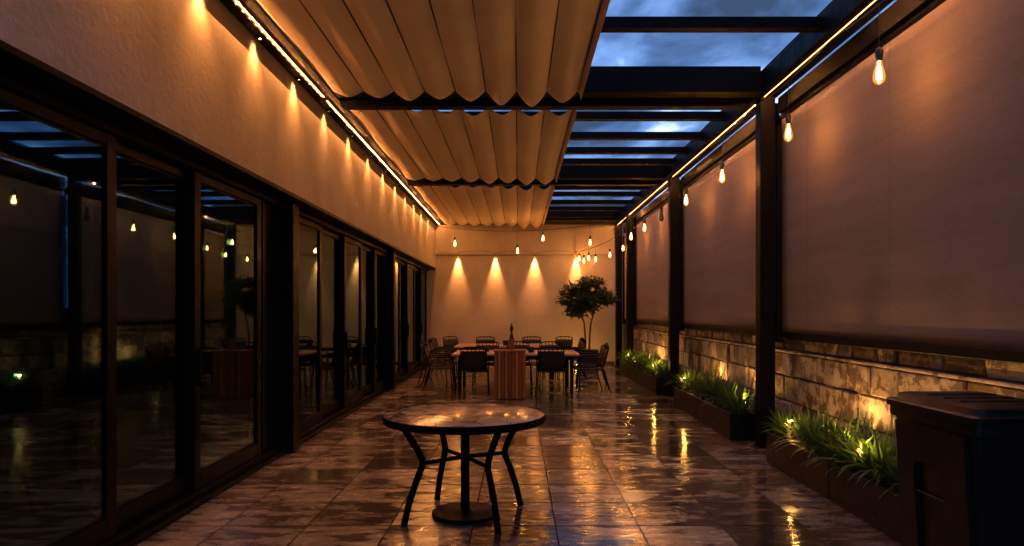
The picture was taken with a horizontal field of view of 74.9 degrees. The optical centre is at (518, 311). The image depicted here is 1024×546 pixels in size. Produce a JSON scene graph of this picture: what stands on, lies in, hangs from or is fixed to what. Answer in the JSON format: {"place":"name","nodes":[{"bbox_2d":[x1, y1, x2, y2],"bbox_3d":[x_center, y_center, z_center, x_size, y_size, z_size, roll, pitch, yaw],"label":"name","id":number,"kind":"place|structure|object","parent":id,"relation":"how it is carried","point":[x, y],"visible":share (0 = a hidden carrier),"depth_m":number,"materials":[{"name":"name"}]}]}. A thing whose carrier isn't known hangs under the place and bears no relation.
{"place":"outdoors","nodes":[
{"label":"outdoors","id":0,"kind":"place"},
{"bbox_2d":[508,338,514,349],"bbox_3d":[-0.120,0.590,12.000,0.110,0.200,0.110,0,0,0],"label":"cutlery box","id":1,"kind":"object","parent":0,"point":[511,344],"visible":1,"depth_m":11.95,"materials":[{"name":"red wood"}]},
{"bbox_2d":[510,323,513,338],"bbox_3d":[-0.120,0.446,12.000,0.072,0.462,0.071,0,0,0],"label":"pepper mill","id":2,"kind":"object","parent":1,"relation":"in","point":[511,333],"visible":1,"depth_m":11.98,"materials":[{"name":"black wood"}]},
{"bbox_2d":[136,366,902,545],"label":"floor","id":3,"kind":"structure","parent":0,"point":[626,461],"depth_m":5.89,"materials":[{"name":"tile"}]},
{"bbox_2d":[418,341,453,383],"bbox_3d":[-1.799,1.105,14.607,0.665,0.908,0.616,0,0,9],"label":"armchair","id":4,"kind":"object","parent":3,"relation":"on","point":[436,351],"visible":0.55,"depth_m":14.41,"materials":[{"name":"black metal"}]},
{"bbox_2d":[420,342,456,387],"bbox_3d":[-1.650,1.105,13.852,0.665,0.908,0.616,0,0,3],"label":"armchair","id":5,"kind":"object","parent":3,"relation":"on","point":[430,359],"visible":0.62,"depth_m":14.02,"materials":[{"name":"black metal"}]},
{"bbox_2d":[422,344,455,391],"bbox_3d":[-1.569,1.105,13.245,0.665,0.908,0.616,0,0,-6],"label":"armchair","id":6,"kind":"object","parent":3,"relation":"on","point":[443,367],"visible":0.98,"depth_m":12.99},
{"bbox_2d":[428,339,457,376],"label":"armchair","id":7,"kind":"object","parent":3,"relation":"on","point":[430,343],"visible":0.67,"depth_m":15.71,"materials":[{"name":"black metal"}]},
{"bbox_2d":[430,337,458,372],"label":"armchair","id":8,"kind":"object","parent":3,"relation":"on","point":[434,342],"visible":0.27,"depth_m":16.56,"materials":[{"name":"black metal"}]},
{"bbox_2d":[441,336,459,370],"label":"armchair","id":9,"kind":"object","parent":3,"relation":"on","point":[450,342],"visible":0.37,"depth_m":17.52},
{"bbox_2d":[383,402,545,533],"bbox_3d":[-0.405,1.170,5.100,1.236,0.782,1.236,0,0,0],"label":"round table","id":10,"kind":"object","parent":3,"relation":"on","point":[465,420],"visible":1,"depth_m":4.96,"materials":[{"name":"metal"}]},
{"bbox_2d":[458,346,489,395],"bbox_3d":[-0.838,1.105,12.630,0.616,0.908,0.665,0,0,-2],"label":"armchair","id":11,"kind":"object","parent":3,"relation":"on","point":[471,361],"visible":0.92,"depth_m":12.39,"materials":[{"name":"black metal"}]},
{"bbox_2d":[472,341,498,385],"bbox_3d":[-0.660,1.105,14.200,0.616,0.908,0.665,0,0,0],"label":"armchair","id":12,"kind":"object","parent":3,"relation":"on","point":[493,347],"visible":0.31,"depth_m":14.47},
{"bbox_2d":[476,336,494,343],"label":"armchair","id":13,"kind":"object","parent":3,"relation":"on","point":[485,340],"visible":0.24,"depth_m":17.32,"materials":[{"name":"black metal"}]},
{"bbox_2d":[454,344,556,378],"bbox_3d":[-0.270,1.180,15.950,2.400,0.750,1.394,0,0,0],"label":"dining table","id":14,"kind":"object","parent":3,"relation":"on","point":[535,346],"visible":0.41,"depth_m":15.37,"materials":[{"name":"brown wood"}]},
{"bbox_2d":[493,349,525,398],"bbox_3d":[-0.147,1.123,11.999,0.580,0.865,0.462,0,0,0],"label":"pedestal","id":15,"kind":"object","parent":3,"relation":"on","point":[509,374],"visible":1,"depth_m":11.78,"materials":[{"name":"red wood"}]},
{"bbox_2d":[451,350,579,393],"bbox_3d":[-0.050,1.180,13.200,2.400,0.750,1.394,0,0,0],"label":"dining table","id":16,"kind":"object","parent":3,"relation":"on","point":[569,354],"visible":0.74,"depth_m":12.62,"materials":[{"name":"brown wood"}]},
{"bbox_2d":[528,347,533,351],"bbox_3d":[0.250,0.755,13.100,0.124,0.100,0.124,0,0,0],"label":"condiment pot","id":17,"kind":"object","parent":16,"relation":"on","point":[530,349],"visible":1,"depth_m":13.05,"materials":[{"name":"black rubber"}]},
{"bbox_2d":[507,341,532,385],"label":"armchair","id":18,"kind":"object","parent":3,"relation":"on","point":[523,346],"visible":0.3,"depth_m":14.52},
{"bbox_2d":[522,336,543,372],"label":"armchair","id":19,"kind":"object","parent":3,"relation":"on","point":[530,341],"visible":0.27,"depth_m":17.32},
{"bbox_2d":[537,341,563,385],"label":"armchair","id":20,"kind":"object","parent":3,"relation":"on","point":[545,345],"visible":0.27,"depth_m":14.47,"materials":[{"name":"black metal"}]},
{"bbox_2d":[535,347,566,395],"bbox_3d":[0.618,1.105,12.610,0.616,0.908,0.665,0,0,3],"label":"armchair","id":21,"kind":"object","parent":3,"relation":"on","point":[548,361],"visible":0.96,"depth_m":12.37,"materials":[{"name":"black metal"}]},
{"bbox_2d":[220,0,893,447],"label":"pergola","id":22,"kind":"object","parent":3,"relation":"on","point":[734,94],"visible":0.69,"depth_m":7.78,"materials":[{"name":"metal"}]},
{"bbox_2d":[256,0,609,106],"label":"shade canopy","id":23,"kind":"object","parent":22,"relation":"attached to","point":[530,52],"visible":1,"depth_m":6.05,"materials":[{"name":"fabric"}]},
{"bbox_2d":[349,110,575,184],"bbox_3d":[-0.684,-2.385,10.105,2.763,0.144,4.281,0,0,0],"label":"shade canopy","id":24,"kind":"object","parent":22,"relation":"attached to","point":[489,146],"visible":0.99,"depth_m":9.59,"materials":[{"name":"fabric"}]},
{"bbox_2d":[413,186,554,228],"bbox_3d":[-0.684,-2.375,15.685,2.763,0.163,5.781,0,0,0],"label":"shade canopy","id":25,"kind":"object","parent":22,"relation":"attached to","point":[486,206],"visible":0.98,"depth_m":15.15,"materials":[{"name":"fabric"}]},
{"bbox_2d":[438,217,633,230],"bbox_3d":[0.280,-2.187,17.099,5.428,0.270,0.013,0,0,24],"label":"light cable","id":26,"kind":"object","parent":22,"relation":"attached to","point":[546,229],"visible":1,"depth_m":16.85,"materials":[{"name":"black rubber"}]},
{"bbox_2d":[576,229,626,251],"bbox_3d":[2.181,-1.875,17.914,0.013,0.393,2.321,0,0,-29],"label":"light cable","id":27,"kind":"object","parent":22,"relation":"attached to","point":[602,243],"visible":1,"depth_m":17.77,"materials":[{"name":"black rubber"}]},
{"bbox_2d":[622,217,635,323],"bbox_3d":[3.023,-1.044,17.935,0.187,2.798,1.690,0,0,0],"label":"roller screen","id":28,"kind":"object","parent":22,"relation":"attached to","point":[624,281],"visible":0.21,"depth_m":18.75,"materials":[{"name":"fabric"}]},
{"bbox_2d":[634,180,682,329],"bbox_3d":[3.023,-1.044,14.600,0.187,2.798,4.620,0,0,0],"label":"roller screen","id":29,"kind":"object","parent":22,"relation":"attached to","point":[651,273],"visible":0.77,"depth_m":14.85,"materials":[{"name":"fabric"}]},
{"bbox_2d":[680,103,781,341],"bbox_3d":[3.023,-1.044,9.940,0.187,2.798,4.340,0,0,0],"label":"roller screen","id":30,"kind":"object","parent":22,"relation":"attached to","point":[717,254],"visible":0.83,"depth_m":9.76,"materials":[{"name":"fabric"}]},
{"bbox_2d":[612,0,884,229],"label":"light cable","id":31,"kind":"object","parent":22,"relation":"attached to","point":[773,93],"visible":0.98,"depth_m":6.58,"materials":[{"name":"black rubber"}]},
{"bbox_2d":[643,204,645,229],"bbox_3d":[2.620,-1.945,13.871,0.086,0.601,0.086,0,0,0],"label":"light bulb","id":32,"kind":"object","parent":31,"relation":"hanging from","point":[644,221],"visible":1,"depth_m":13.87,"materials":[{"name":"orange glass"}]},
{"bbox_2d":[659,189,663,220],"bbox_3d":[2.620,-1.945,12.222,0.086,0.601,0.086,0,0,0],"label":"light bulb","id":33,"kind":"object","parent":31,"relation":"hanging from","point":[661,211],"visible":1,"depth_m":12.22,"materials":[{"name":"black glass"}]},
{"bbox_2d":[684,188,687,203],"bbox_3d":[2.620,-1.945,10.428,0.086,0.601,0.086,0,0,0],"label":"light bulb","id":34,"kind":"object","parent":31,"relation":"hanging from","point":[686,191],"visible":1,"depth_m":10.41,"materials":[{"name":"orange glass"}]},
{"bbox_2d":[720,162,723,180],"bbox_3d":[2.620,-1.945,8.585,0.086,0.601,0.086,0,0,0],"label":"light bulb","id":35,"kind":"object","parent":31,"relation":"hanging from","point":[722,166],"visible":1,"depth_m":8.57,"materials":[{"name":"orange glass"}]},
{"bbox_2d":[785,80,791,137],"bbox_3d":[2.620,-1.945,6.480,0.086,0.601,0.086,0,0,0],"label":"light bulb","id":36,"kind":"object","parent":31,"relation":"hanging from","point":[788,116],"visible":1,"depth_m":6.47,"materials":[{"name":"orange glass"}]},
{"bbox_2d":[875,2,883,79],"bbox_3d":[2.620,-1.945,4.850,0.086,0.601,0.086,0,0,0],"label":"light bulb","id":37,"kind":"object","parent":31,"relation":"hanging from","point":[879,50],"visible":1,"depth_m":4.84,"materials":[{"name":"orange glass"}]},
{"bbox_2d":[776,0,1023,363],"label":"roller screen","id":38,"kind":"object","parent":22,"relation":"attached to","point":[900,205],"visible":0.98,"depth_m":5.07,"materials":[{"name":"fabric"}]},
{"bbox_2d":[555,336,574,370],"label":"armchair","id":39,"kind":"object","parent":3,"relation":"on","point":[566,342],"visible":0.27,"depth_m":17.47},
{"bbox_2d":[555,338,584,374],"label":"armchair","id":40,"kind":"object","parent":3,"relation":"on","point":[580,343],"visible":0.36,"depth_m":16.49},
{"bbox_2d":[557,339,586,378],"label":"armchair","id":41,"kind":"object","parent":3,"relation":"on","point":[581,350],"visible":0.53,"depth_m":15.57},
{"bbox_2d":[553,275,620,367],"bbox_3d":[1.848,0.292,17.746,1.908,2.526,1.552,0,0,0],"label":"potted tree","id":42,"kind":"object","parent":3,"relation":"on","point":[583,298],"visible":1,"depth_m":17.56,"materials":[{"name":"green plant"}]},
{"bbox_2d":[573,344,610,392],"bbox_3d":[1.409,1.105,12.989,0.665,0.908,0.616,0,0,-10],"label":"armchair","id":43,"kind":"object","parent":3,"relation":"on","point":[601,357],"visible":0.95,"depth_m":12.96,"materials":[{"name":"black metal"}]},
{"bbox_2d":[575,342,608,387],"bbox_3d":[1.530,1.105,13.848,0.665,0.908,0.616,0,0,3],"label":"armchair","id":44,"kind":"object","parent":3,"relation":"on","point":[584,364],"visible":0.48,"depth_m":13.86,"materials":[{"name":"black metal"}]},
{"bbox_2d":[620,360,629,377],"bbox_3d":[2.712,1.395,16.100,0.315,0.320,1.392,0,0,0],"label":"planter","id":45,"kind":"object","parent":3,"relation":"on","point":[624,369],"visible":0.28,"depth_m":16.06,"materials":[{"name":"metal"}]},
{"bbox_2d":[613,345,641,363],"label":"grass tuft","id":46,"kind":"object","parent":45,"relation":"on","point":[626,354],"visible":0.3,"depth_m":16.20,"materials":[{"name":"green plant"}]},
{"bbox_2d":[620,352,643,364],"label":"grass tuft","id":47,"kind":"object","parent":45,"relation":"on","point":[629,358],"visible":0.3,"depth_m":15.73,"materials":[{"name":"green plant"}]},
{"bbox_2d":[629,365,641,385],"bbox_3d":[2.712,1.395,14.600,0.315,0.320,1.592,0,0,0],"label":"planter","id":48,"kind":"object","parent":3,"relation":"on","point":[635,376],"visible":0.39,"depth_m":14.55,"materials":[{"name":"metal"}]},
{"bbox_2d":[630,351,652,369],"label":"grass tuft","id":49,"kind":"object","parent":48,"relation":"in","point":[638,366],"visible":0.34,"depth_m":14.32,"materials":[{"name":"green plant"}]},
{"bbox_2d":[629,349,655,368],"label":"grass tuft","id":50,"kind":"object","parent":48,"relation":"in","point":[638,357],"visible":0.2,"depth_m":14.60,"materials":[{"name":"green plant"}]},
{"bbox_2d":[642,371,667,394],"bbox_3d":[2.712,1.395,13.100,0.315,0.320,1.392,0,0,0],"label":"planter","id":51,"kind":"object","parent":3,"relation":"on","point":[654,385],"visible":0.58,"depth_m":12.43,"materials":[{"name":"metal"}]},
{"bbox_2d":[635,349,661,369],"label":"grass tuft","id":52,"kind":"object","parent":51,"relation":"in","point":[648,359],"visible":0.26,"depth_m":13.64,"materials":[{"name":"green plant"}]},
{"bbox_2d":[635,352,664,376],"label":"grass tuft","id":53,"kind":"object","parent":51,"relation":"on","point":[643,364],"visible":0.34,"depth_m":13.41,"materials":[{"name":"green plant"}]},
{"bbox_2d":[642,357,663,376],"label":"grass tuft","id":54,"kind":"object","parent":51,"relation":"on","point":[651,370],"visible":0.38,"depth_m":12.93,"materials":[{"name":"green plant"}]},
{"bbox_2d":[639,358,667,377],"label":"grass tuft","id":55,"kind":"object","parent":51,"relation":"on","point":[666,366],"visible":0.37,"depth_m":12.68,"materials":[{"name":"green plant"}]},
{"bbox_2d":[645,353,667,370],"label":"grass tuft","id":56,"kind":"object","parent":51,"relation":"on","point":[654,362],"visible":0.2,"depth_m":13.13,"materials":[{"name":"green plant"}]},
{"bbox_2d":[649,365,667,377],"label":"grass tuft","id":57,"kind":"object","parent":51,"relation":"on","point":[664,373],"visible":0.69,"depth_m":12.46,"materials":[{"name":"green plant"}]},
{"bbox_2d":[674,387,704,420],"bbox_3d":[2.712,1.395,10.200,0.315,0.320,1.492,0,0,0],"label":"planter","id":58,"kind":"object","parent":3,"relation":"on","point":[685,402],"visible":0.47,"depth_m":10.14,"materials":[{"name":"metal"}]},
{"bbox_2d":[665,365,706,390],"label":"grass tuft","id":59,"kind":"object","parent":58,"relation":"on","point":[680,375],"visible":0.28,"depth_m":10.83,"materials":[{"name":"green plant"}]},
{"bbox_2d":[663,361,709,391],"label":"grass tuft","id":60,"kind":"object","parent":58,"relation":"in","point":[687,373],"visible":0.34,"depth_m":10.56,"materials":[{"name":"green plant"}]},
{"bbox_2d":[674,375,699,393],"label":"grass tuft","id":61,"kind":"object","parent":58,"relation":"on","point":[688,389],"visible":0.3,"depth_m":10.36,"materials":[{"name":"green plant"}]},
{"bbox_2d":[689,379,702,397],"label":"grass tuft","id":62,"kind":"object","parent":58,"relation":"on","point":[696,387],"visible":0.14,"depth_m":9.78,"materials":[{"name":"green plant"}]},
{"bbox_2d":[687,371,716,396],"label":"grass tuft","id":63,"kind":"object","parent":58,"relation":"on","point":[694,389],"visible":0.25,"depth_m":9.98,"materials":[{"name":"green plant"}]},
{"bbox_2d":[684,370,725,397],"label":"grass tuft","id":64,"kind":"object","parent":58,"relation":"on","point":[701,386],"visible":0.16,"depth_m":9.60,"materials":[{"name":"green plant"}]},
{"bbox_2d":[699,399,755,439],"bbox_3d":[2.712,1.395,8.750,0.315,0.320,1.392,0,0,0],"label":"planter","id":65,"kind":"object","parent":3,"relation":"on","point":[734,426],"visible":0.71,"depth_m":8.12,"materials":[{"name":"metal"}]},
{"bbox_2d":[689,369,731,403],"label":"grass tuft","id":66,"kind":"object","parent":65,"relation":"on","point":[707,392],"visible":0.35,"depth_m":9.31,"materials":[{"name":"green plant"}]},
{"bbox_2d":[690,374,747,404],"bbox_3d":[2.769,1.077,9.118,0.926,0.448,0.785,0,0,38],"label":"grass tuft","id":67,"kind":"object","parent":65,"relation":"on","point":[711,384],"visible":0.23,"depth_m":9.15,"materials":[{"name":"green plant"}]},
{"bbox_2d":[700,373,750,408],"bbox_3d":[2.769,1.039,8.798,0.861,0.501,0.871,4,7,-11],"label":"grass tuft","id":68,"kind":"object","parent":65,"relation":"on","point":[721,389],"visible":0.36,"depth_m":8.79,"materials":[{"name":"green plant"}]},
{"bbox_2d":[703,377,753,409],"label":"grass tuft","id":69,"kind":"object","parent":65,"relation":"on","point":[725,394],"visible":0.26,"depth_m":8.68,"materials":[{"name":"green plant"}]},
{"bbox_2d":[715,388,755,415],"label":"grass tuft","id":70,"kind":"object","parent":65,"relation":"on","point":[744,408],"visible":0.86,"depth_m":8.08,"materials":[{"name":"green plant"}]},
{"bbox_2d":[715,387,755,411],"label":"grass tuft","id":71,"kind":"object","parent":65,"relation":"on","point":[733,394],"visible":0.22,"depth_m":8.36,"materials":[{"name":"green plant"}]},
{"bbox_2d":[767,431,828,499],"bbox_3d":[2.712,1.395,6.190,0.315,0.320,1.372,0,0,0],"label":"planter","id":72,"kind":"object","parent":3,"relation":"on","point":[816,479],"visible":0.38,"depth_m":6.09,"materials":[{"name":"metal"}]},
{"bbox_2d":[761,402,808,438],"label":"grass tuft","id":73,"kind":"object","parent":72,"relation":"on","point":[779,426],"visible":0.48,"depth_m":6.76,"materials":[{"name":"green plant"}]},
{"bbox_2d":[766,413,815,443],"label":"grass tuft","id":74,"kind":"object","parent":72,"relation":"on","point":[793,438],"visible":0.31,"depth_m":6.53,"materials":[{"name":"green plant"}]},
{"bbox_2d":[788,416,823,444],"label":"grass tuft","id":75,"kind":"object","parent":72,"relation":"on","point":[800,429],"visible":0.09,"depth_m":6.36,"materials":[{"name":"green plant"}]},
{"bbox_2d":[771,404,848,449],"bbox_3d":[2.712,1.061,6.137,0.800,0.472,0.675,0,0,35],"label":"grass tuft","id":76,"kind":"object","parent":72,"relation":"on","point":[800,426],"visible":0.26,"depth_m":6.06,"materials":[{"name":"green plant"}]},
{"bbox_2d":[770,403,876,457],"bbox_3d":[2.718,1.048,5.823,0.986,0.489,0.840,0,0,-37],"label":"grass tuft","id":77,"kind":"object","parent":72,"relation":"on","point":[817,445],"visible":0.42,"depth_m":5.79,"materials":[{"name":"green plant"}]},
{"bbox_2d":[802,429,851,463],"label":"grass tuft","id":78,"kind":"object","parent":72,"relation":"on","point":[826,454],"visible":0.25,"depth_m":5.62,"materials":[{"name":"green plant"}]},
{"bbox_2d":[624,324,1023,451],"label":"stone wall","id":79,"kind":"structure","parent":3,"relation":"on","point":[851,381],"depth_m":6.40,"materials":[{"name":"beige stone"}]},
{"bbox_2d":[829,462,902,544],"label":"planter","id":80,"kind":"object","parent":3,"relation":"on","point":[861,501],"visible":0.3,"depth_m":4.89,"materials":[{"name":"wood"}]},
{"bbox_2d":[798,411,891,471],"bbox_3d":[2.703,1.050,5.365,0.737,0.491,0.875,0,0,-36],"label":"grass tuft","id":81,"kind":"object","parent":80,"relation":"on","point":[848,439],"visible":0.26,"depth_m":5.38,"materials":[{"name":"green plant"}]},
{"bbox_2d":[800,415,896,479],"bbox_3d":[2.720,1.072,5.153,0.903,0.452,0.769,0,0,-17],"label":"grass tuft","id":82,"kind":"object","parent":80,"relation":"on","point":[854,469],"visible":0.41,"depth_m":5.19,"materials":[{"name":"green plant"}]},
{"bbox_2d":[816,417,897,488],"bbox_3d":[2.724,1.023,4.875,0.924,0.538,0.935,2,9,-18],"label":"grass tuft","id":83,"kind":"object","parent":80,"relation":"on","point":[870,466],"visible":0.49,"depth_m":4.92,"materials":[{"name":"green plant"}]},
{"bbox_2d":[856,442,899,491],"bbox_3d":[2.751,1.087,4.765,0.709,0.420,0.598,0,0,14],"label":"grass tuft","id":84,"kind":"object","parent":80,"relation":"in","point":[893,479],"visible":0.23,"depth_m":4.73,"materials":[{"name":"green plant"}]},
{"bbox_2d":[871,457,899,499],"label":"grass tuft","id":85,"kind":"object","parent":80,"relation":"on","point":[896,478],"visible":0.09,"depth_m":4.58,"materials":[{"name":"green plant"}]},
{"bbox_2d":[886,391,1023,545],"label":"storage box","id":86,"kind":"object","parent":3,"relation":"on","point":[960,455],"visible":1,"depth_m":3.39,"materials":[{"name":"plastic"}]},
{"bbox_2d":[412,0,896,209],"label":"sky","id":87,"kind":"structure","parent":0,"point":[612,49],"materials":[{"name":"blue"}]},
{"label":"ground","id":88,"kind":"structure","parent":0,"visible":0},
{"bbox_2d":[0,0,435,545],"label":"house","id":89,"kind":"structure","parent":88,"relation":"on","point":[217,245],"depth_m":4.97,"materials":[{"name":"paint"}]},
{"bbox_2d":[0,87,116,545],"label":"sliding door","id":90,"kind":"structure","parent":89,"relation":"in","point":[58,171],"depth_m":3.82,"materials":[{"name":"glass"}]},
{"bbox_2d":[117,142,188,527],"bbox_3d":[-2.692,0.159,4.860,0.050,2.578,1.200,0,0,0],"label":"sliding door","id":91,"kind":"structure","parent":89,"relation":"in","point":[153,193],"depth_m":4.90,"materials":[{"name":"glass"}]},
{"bbox_2d":[189,171,260,490],"bbox_3d":[-2.618,0.159,6.080,0.078,2.578,1.400,0,0,0],"label":"sliding door","id":92,"kind":"structure","parent":89,"relation":"in","point":[225,220],"depth_m":5.96,"materials":[{"name":"glass"}]},
{"bbox_2d":[299,217,321,432],"bbox_3d":[-2.632,0.159,8.200,0.050,2.578,1.360,0,0,0],"label":"sliding door","id":93,"kind":"structure","parent":89,"relation":"in","point":[310,233],"depth_m":8.46,"materials":[{"name":"glass"}]},
{"bbox_2d":[322,228,340,416],"bbox_3d":[-2.692,0.159,9.450,0.050,2.578,1.300,0,0,0],"label":"sliding door","id":94,"kind":"structure","parent":89,"relation":"in","point":[331,242],"depth_m":9.65,"materials":[{"name":"glass"}]},
{"bbox_2d":[341,236,361,407],"bbox_3d":[-2.618,0.159,10.590,0.078,2.578,1.140,0,0,0],"label":"sliding door","id":95,"kind":"structure","parent":89,"relation":"in","point":[351,250],"depth_m":10.57,"materials":[{"name":"glass"}]},
{"bbox_2d":[362,245,371,395],"bbox_3d":[-2.692,0.159,11.640,0.050,2.578,1.120,0,0,0],"label":"sliding door","id":96,"kind":"structure","parent":89,"relation":"in","point":[366,252],"depth_m":11.88,"materials":[{"name":"glass"}]},
{"bbox_2d":[372,249,385,390],"bbox_3d":[-2.618,0.159,12.650,0.078,2.578,1.060,0,0,0],"label":"sliding door","id":97,"kind":"structure","parent":89,"relation":"in","point":[378,258],"depth_m":12.61,"materials":[{"name":"glass"}]},
{"bbox_2d":[396,259,399,378],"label":"sliding door","id":98,"kind":"structure","parent":89,"relation":"in","point":[397,260],"depth_m":14.59,"materials":[{"name":"glass"}]},
{"bbox_2d":[400,261,404,374],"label":"sliding door","id":99,"kind":"structure","parent":89,"relation":"in","point":[402,265],"depth_m":15.57,"materials":[{"name":"metal"}]},
{"bbox_2d":[405,263,414,372],"bbox_3d":[-2.618,0.159,16.300,0.078,2.578,1.180,0,0,0],"label":"sliding door","id":100,"kind":"structure","parent":89,"relation":"in","point":[409,269],"depth_m":16.20,"materials":[{"name":"glass"}]},
{"bbox_2d":[415,268,418,366],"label":"sliding door","id":101,"kind":"structure","parent":89,"relation":"in","point":[416,270],"depth_m":17.71,"materials":[{"name":"metal"}]},
{"bbox_2d":[419,269,426,364],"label":"sliding door","id":102,"kind":"structure","parent":89,"relation":"in","point":[422,274],"depth_m":18.40,"materials":[{"name":"glass"}]},
{"bbox_2d":[427,205,640,365],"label":"back wall","id":103,"kind":"structure","parent":88,"relation":"on","point":[475,290],"depth_m":19.10,"materials":[{"name":"plaster"},{"name":"paint"}]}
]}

